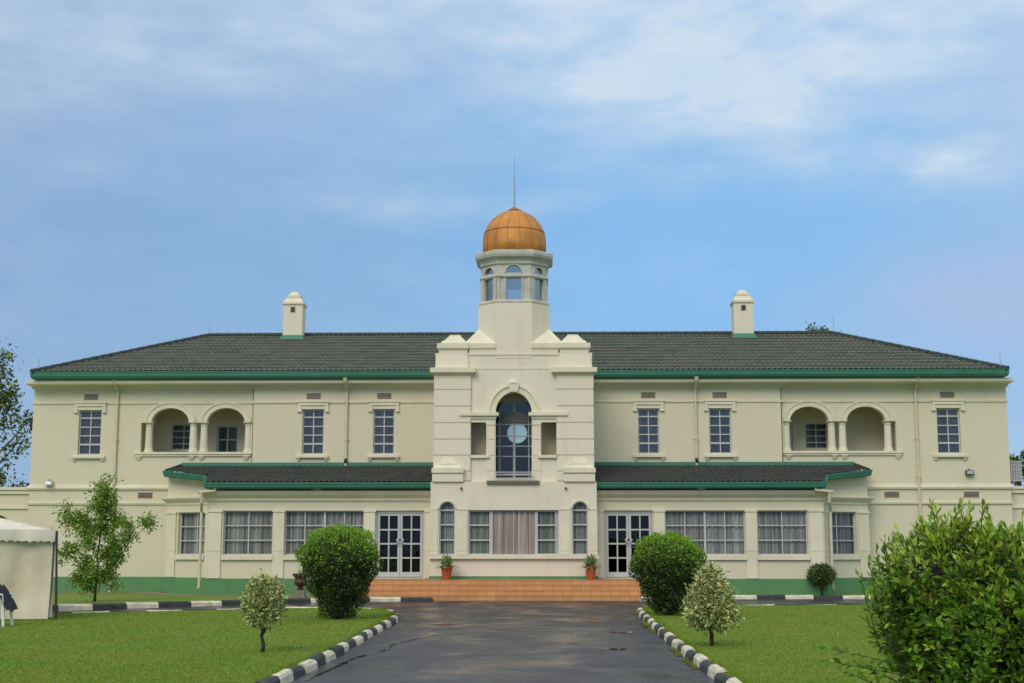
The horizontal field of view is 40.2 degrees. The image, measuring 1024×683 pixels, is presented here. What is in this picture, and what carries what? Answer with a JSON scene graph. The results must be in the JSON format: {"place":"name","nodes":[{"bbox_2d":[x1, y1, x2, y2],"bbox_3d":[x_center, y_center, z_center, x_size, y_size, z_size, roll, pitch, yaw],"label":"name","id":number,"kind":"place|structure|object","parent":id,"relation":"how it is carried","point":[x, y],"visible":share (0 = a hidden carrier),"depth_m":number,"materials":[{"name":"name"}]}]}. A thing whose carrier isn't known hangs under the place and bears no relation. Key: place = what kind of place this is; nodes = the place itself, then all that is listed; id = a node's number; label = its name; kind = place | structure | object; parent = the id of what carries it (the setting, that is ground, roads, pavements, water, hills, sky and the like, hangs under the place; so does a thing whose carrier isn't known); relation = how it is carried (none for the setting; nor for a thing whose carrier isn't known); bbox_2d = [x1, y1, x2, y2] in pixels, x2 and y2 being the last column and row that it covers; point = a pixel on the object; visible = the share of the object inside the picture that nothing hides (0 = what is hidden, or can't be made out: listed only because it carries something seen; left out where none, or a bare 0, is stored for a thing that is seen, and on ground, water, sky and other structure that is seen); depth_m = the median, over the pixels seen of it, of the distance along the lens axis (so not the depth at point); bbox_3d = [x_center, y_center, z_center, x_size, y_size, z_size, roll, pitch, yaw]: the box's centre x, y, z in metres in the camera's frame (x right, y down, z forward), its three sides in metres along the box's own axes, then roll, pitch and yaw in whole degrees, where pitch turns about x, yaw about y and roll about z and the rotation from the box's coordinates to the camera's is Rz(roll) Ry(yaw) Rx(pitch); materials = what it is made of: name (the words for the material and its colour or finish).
{"place":"outdoors","nodes":[
{"label":"outdoors","id":0,"kind":"place"},
{"bbox_2d":[52,592,315,595],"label":"path","id":1,"kind":"structure","parent":0,"point":[159,593],"depth_m":47.66,"materials":[{"name":"grey concrete"}]},
{"bbox_2d":[0,606,393,682],"bbox_3d":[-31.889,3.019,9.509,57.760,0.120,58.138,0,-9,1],"label":"lawn","id":2,"kind":"structure","parent":0,"point":[169,641],"depth_m":23.19,"materials":[{"name":"green plant"}]},
{"bbox_2d":[0,593,12,626],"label":"plastic chair","id":3,"kind":"object","parent":2,"relation":"on","point":[3,614],"visible":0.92,"depth_m":28.35,"materials":[{"name":"white plastic"}]},
{"bbox_2d":[0,584,17,611],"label":"jacket","id":4,"kind":"object","parent":3,"relation":"on","point":[9,603],"visible":1,"depth_m":28.66,"materials":[{"name":"grey fabric"}]},
{"bbox_2d":[0,518,57,619],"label":"marquee tent","id":5,"kind":"object","parent":2,"relation":"on","point":[28,556],"visible":0.99,"depth_m":31.17,"materials":[{"name":"grey fabric"}]},
{"bbox_2d":[237,568,290,651],"bbox_3d":[-3.796,4.115,21.326,0.846,1.310,0.796,0,-9,1],"label":"variegated tree","id":6,"kind":"object","parent":2,"relation":"on","point":[270,604],"visible":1,"depth_m":21.23,"materials":[{"name":"green plant"}]},
{"bbox_2d":[293,522,384,618],"bbox_3d":[-3.918,5.205,31.699,2.084,2.230,2.021,0,-9,1],"label":"round bush","id":7,"kind":"object","parent":2,"relation":"on","point":[338,563],"visible":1,"depth_m":31.22,"materials":[{"name":"green plant"}]},
{"bbox_2d":[52,593,432,604],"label":"verge","id":8,"kind":"structure","parent":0,"point":[67,598],"depth_m":43.12,"materials":[{"name":"green plant"}]},
{"bbox_2d":[51,473,162,601],"bbox_3d":[-11.785,5.704,40.654,3.194,3.795,1.663,0,-9,1],"label":"young tree","id":9,"kind":"object","parent":8,"relation":"on","point":[103,501],"visible":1,"depth_m":40.49,"materials":[{"name":"green plant"}]},
{"bbox_2d":[292,562,308,597],"bbox_3d":[-6.516,7.391,43.324,0.824,1.207,0.822,3,-9,-19],"label":"garden urn","id":10,"kind":"object","parent":8,"relation":"on","point":[300,592],"visible":0.64,"depth_m":43.19,"materials":[{"name":"brown ceramic"}]},
{"bbox_2d":[52,599,884,682],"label":"road","id":11,"kind":"structure","parent":0,"point":[516,642],"depth_m":24.00,"materials":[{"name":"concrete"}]},
{"bbox_2d":[52,606,399,682],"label":"kerb","id":12,"kind":"structure","parent":11,"relation":"on","point":[314,661],"depth_m":21.46,"materials":[{"name":"white concrete"}]},
{"bbox_2d":[52,597,431,610],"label":"kerb","id":13,"kind":"structure","parent":11,"relation":"on","point":[106,606],"depth_m":40.06,"materials":[{"name":"white concrete"}]},
{"bbox_2d":[305,633,435,679],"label":"puddle","id":14,"kind":"object","parent":11,"relation":"on","point":[359,656],"visible":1,"depth_m":20.65,"materials":[{"name":"grey"}]},
{"bbox_2d":[432,622,459,624],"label":"puddle","id":15,"kind":"object","parent":11,"relation":"on","point":[447,623],"visible":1,"depth_m":31.44,"materials":[{"name":"brown liquid"}]},
{"bbox_2d":[572,621,601,621],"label":"puddle","id":16,"kind":"object","parent":11,"relation":"on","point":[586,621],"visible":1,"depth_m":32.32,"materials":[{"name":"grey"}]},
{"bbox_2d":[600,648,625,649],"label":"puddle","id":17,"kind":"object","parent":11,"relation":"on","point":[615,648],"visible":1,"depth_m":23.40,"materials":[{"name":"grey liquid"}]},
{"bbox_2d":[610,631,632,632],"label":"puddle","id":18,"kind":"object","parent":11,"relation":"on","point":[621,631],"visible":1,"depth_m":28.32,"materials":[{"name":"grey liquid"}]},
{"bbox_2d":[634,610,699,668],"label":"weeds","id":19,"kind":"object","parent":11,"relation":"on","point":[654,631],"visible":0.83,"depth_m":22.84,"materials":[{"name":"green plant"}]},
{"bbox_2d":[645,626,698,668],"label":"soil patches","id":20,"kind":"object","parent":11,"relation":"on","point":[679,655],"visible":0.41,"depth_m":21.84,"materials":[{"name":"brown soil"}]},
{"bbox_2d":[640,594,877,601],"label":"kerb","id":21,"kind":"structure","parent":11,"relation":"on","point":[782,596],"depth_m":45.39,"materials":[{"name":"white concrete"}]},
{"bbox_2d":[637,603,893,682],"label":"kerb","id":22,"kind":"structure","parent":11,"relation":"on","point":[706,666],"depth_m":21.31,"materials":[{"name":"white concrete"}]},
{"bbox_2d":[0,0,1023,486],"label":"sky","id":23,"kind":"structure","parent":0,"point":[170,170],"materials":[{"name":"blue"}]},
{"bbox_2d":[640,593,871,601],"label":"verge","id":24,"kind":"structure","parent":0,"point":[837,594],"depth_m":47.06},
{"bbox_2d":[805,562,837,594],"bbox_3d":[10.139,7.791,45.881,1.070,1.177,1.101,0,-9,1],"label":"ball topiary","id":25,"kind":"object","parent":24,"relation":"on","point":[822,575],"visible":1,"depth_m":45.70,"materials":[{"name":"green plant"}]},
{"bbox_2d":[642,604,904,682],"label":"lawn","id":26,"kind":"structure","parent":0,"point":[775,634],"depth_m":23.70,"materials":[{"name":"green plant"}]},
{"bbox_2d":[627,530,707,615],"bbox_3d":[3.732,5.558,33.564,1.987,2.084,1.913,0,-9,1],"label":"round bush","id":27,"kind":"object","parent":26,"relation":"on","point":[663,567],"visible":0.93,"depth_m":33.09,"materials":[{"name":"green plant"}]},
{"bbox_2d":[679,556,744,645],"bbox_3d":[3.217,4.224,22.700,1.054,1.496,1.054,0,-9,1],"label":"variegated tree","id":28,"kind":"object","parent":26,"relation":"on","point":[710,608],"visible":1,"depth_m":22.50,"materials":[{"name":"green plant"}]},
{"bbox_2d":[818,496,1023,682],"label":"leafy bush","id":29,"kind":"object","parent":26,"relation":"on","point":[955,612],"visible":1,"depth_m":10.89,"materials":[{"name":"green plant"}]},
{"bbox_2d":[1010,461,1021,485],"bbox_3d":[18.213,4.838,50.907,0.520,1.000,0.455,0,-9,1],"label":"air conditioner","id":30,"kind":"object","parent":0,"point":[1015,471],"visible":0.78,"depth_m":50.72,"materials":[{"name":"grey metal"}]},
{"label":"ground","id":31,"kind":"structure","parent":0,"visible":0},
{"bbox_2d":[0,338,32,486],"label":"tall tree","id":32,"kind":"object","parent":31,"relation":"on","point":[5,395],"visible":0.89,"depth_m":65.68,"materials":[{"name":"green plant"}]},
{"bbox_2d":[0,156,1023,600],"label":"palace","id":33,"kind":"structure","parent":31,"relation":"on","point":[514,450],"depth_m":49.56,"materials":[{"name":"beige paint"}]},
{"bbox_2d":[71,402,106,460],"bbox_3d":[-15.259,3.273,50.654,1.200,2.140,0.387,0,-9,1],"label":"window","id":34,"kind":"structure","parent":33,"relation":"in","point":[90,421],"depth_m":50.73,"materials":[{"name":"glass"}]},
{"bbox_2d":[172,424,189,449],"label":"window","id":35,"kind":"structure","parent":33,"relation":"in","point":[180,432],"depth_m":52.25,"materials":[{"name":"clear glass"}]},
{"bbox_2d":[175,512,204,559],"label":"window","id":36,"kind":"structure","parent":33,"relation":"in","point":[190,522],"depth_m":48.94,"materials":[{"name":"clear glass"}]},
{"bbox_2d":[216,425,238,451],"bbox_3d":[-10.584,3.807,52.162,0.870,1.390,0.167,0,-9,1],"label":"balcony door","id":37,"kind":"structure","parent":33,"relation":"in","point":[227,435],"depth_m":52.20,"materials":[{"name":"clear glass"}]},
{"bbox_2d":[221,511,272,559],"bbox_3d":[-8.826,6.481,46.883,1.740,1.640,0.372,0,-9,1],"label":"window","id":38,"kind":"structure","parent":33,"relation":"in","point":[248,535],"depth_m":47.01,"materials":[{"name":"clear glass"}]},
{"bbox_2d":[296,401,328,460],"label":"window","id":39,"kind":"structure","parent":33,"relation":"in","point":[313,420],"depth_m":50.41,"materials":[{"name":"glass"}]},
{"bbox_2d":[282,511,363,559],"bbox_3d":[-6.272,6.472,46.821,2.730,1.640,0.372,0,-9,1],"label":"window","id":40,"kind":"structure","parent":33,"relation":"in","point":[297,523],"depth_m":47.01,"materials":[{"name":"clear glass"}]},
{"bbox_2d":[367,401,399,460],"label":"window","id":41,"kind":"structure","parent":33,"relation":"in","point":[383,442],"depth_m":50.33,"materials":[{"name":"glass"}]},
{"bbox_2d":[377,513,400,576],"bbox_3d":[-4.091,6.787,46.698,0.795,2.100,0.112,0,-9,1],"label":"door","id":42,"kind":"structure","parent":33,"relation":"in","point":[388,523],"depth_m":46.72,"materials":[{"name":"white wood"}]},
{"bbox_2d":[399,513,422,576],"bbox_3d":[-3.386,6.784,46.681,0.795,2.100,0.112,0,-9,1],"label":"door","id":43,"kind":"structure","parent":33,"relation":"in","point":[411,524],"depth_m":46.71,"materials":[{"name":"white wood"}]},
{"bbox_2d":[434,553,458,579],"bbox_3d":[-2.097,7.220,45.116,0.954,0.886,0.853,-6,-10,33],"label":"flower pot","id":44,"kind":"object","parent":33,"relation":"on","point":[446,566],"visible":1,"depth_m":45.00,"materials":[{"name":"ceramic"}]},
{"bbox_2d":[439,502,454,554],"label":"window","id":45,"kind":"structure","parent":33,"relation":"in","point":[447,509],"depth_m":46.12,"materials":[{"name":"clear glass"}]},
{"bbox_2d":[468,510,491,554],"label":"window","id":46,"kind":"structure","parent":33,"relation":"in","point":[480,521],"depth_m":46.08,"materials":[{"name":"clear glass"}]},
{"bbox_2d":[492,510,535,554],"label":"window","id":47,"kind":"structure","parent":33,"relation":"in","point":[513,531],"depth_m":46.03,"materials":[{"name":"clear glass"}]},
{"bbox_2d":[496,401,531,477],"bbox_3d":[0.074,3.325,47.280,1.440,2.640,0.100,0,-9,1],"label":"arched window","id":48,"kind":"structure","parent":33,"relation":"in","point":[513,423],"depth_m":47.30,"materials":[{"name":"blue glass"}]},
{"bbox_2d":[536,510,558,554],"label":"window","id":49,"kind":"structure","parent":33,"relation":"in","point":[547,521],"depth_m":46.01,"materials":[{"name":"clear glass"}]},
{"bbox_2d":[572,502,587,554],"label":"window","id":50,"kind":"structure","parent":33,"relation":"in","point":[579,509],"depth_m":46.02,"materials":[{"name":"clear glass"}]},
{"bbox_2d":[581,552,602,579],"bbox_3d":[2.549,7.214,45.034,0.993,0.874,0.951,0,-9,1],"label":"flower pot","id":51,"kind":"object","parent":33,"relation":"on","point":[590,567],"visible":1,"depth_m":44.88,"materials":[{"name":"ceramic"}]},
{"bbox_2d":[606,513,628,576],"bbox_3d":[3.527,6.759,46.514,0.795,2.100,0.112,0,-9,1],"label":"door","id":52,"kind":"structure","parent":33,"relation":"in","point":[617,543],"depth_m":46.54,"materials":[{"name":"white wood"}]},
{"bbox_2d":[628,513,650,576],"bbox_3d":[4.232,6.757,46.497,0.795,2.100,0.112,0,-9,1],"label":"door","id":53,"kind":"structure","parent":33,"relation":"in","point":[639,523],"depth_m":46.61,"materials":[{"name":"white wood"}]},
{"bbox_2d":[632,400,664,459],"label":"window","id":54,"kind":"structure","parent":33,"relation":"in","point":[648,419],"depth_m":50.11,"materials":[{"name":"glass"}]},
{"bbox_2d":[665,511,747,559],"bbox_3d":[6.414,6.426,46.514,2.730,1.640,0.372,0,-9,1],"label":"window","id":55,"kind":"structure","parent":33,"relation":"in","point":[721,534],"depth_m":46.65,"materials":[{"name":"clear glass"}]},
{"bbox_2d":[704,400,737,459],"bbox_3d":[7.432,3.174,49.988,1.160,2.140,0.390,0,-9,1],"label":"window","id":56,"kind":"structure","parent":33,"relation":"in","point":[719,419],"depth_m":50.05,"materials":[{"name":"glass"}]},
{"bbox_2d":[757,511,809,559],"bbox_3d":[8.968,6.417,46.452,1.740,1.640,0.370,0,-9,1],"label":"window","id":57,"kind":"structure","parent":33,"relation":"in","point":[782,535],"depth_m":46.57,"materials":[{"name":"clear glass"}]},
{"bbox_2d":[789,423,792,450],"bbox_3d":[10.074,3.700,51.613,0.540,1.380,0.053,0,-9,1],"label":"balcony door","id":58,"kind":"structure","parent":33,"relation":"in","point":[791,436],"depth_m":51.60,"materials":[{"name":"grey"}]},
{"bbox_2d":[805,423,826,448],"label":"window","id":59,"kind":"structure","parent":33,"relation":"in","point":[815,433],"depth_m":51.68,"materials":[{"name":"clear glass"}]},
{"bbox_2d":[828,512,859,559],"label":"window","id":60,"kind":"structure","parent":33,"relation":"in","point":[843,532],"depth_m":48.38,"materials":[{"name":"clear glass"}]},
{"bbox_2d":[931,400,967,459],"bbox_3d":[15.552,3.162,49.912,1.200,2.140,0.392,0,-9,1],"label":"window","id":61,"kind":"structure","parent":33,"relation":"in","point":[948,431],"depth_m":49.98,"materials":[{"name":"glass"}]},
{"bbox_2d":[805,321,842,332],"bbox_3d":[14.200,5.162,64.094,3.306,12.432,1.673,0,-9,1],"label":"spreading tree","id":62,"kind":"object","parent":31,"relation":"on","point":[816,329],"visible":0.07,"depth_m":64.81,"materials":[{"name":"green plant"}]},
{"bbox_2d":[1009,449,1023,485],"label":"spiky tree","id":63,"kind":"object","parent":31,"relation":"on","point":[1013,458],"visible":0.27,"depth_m":74.13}
]}

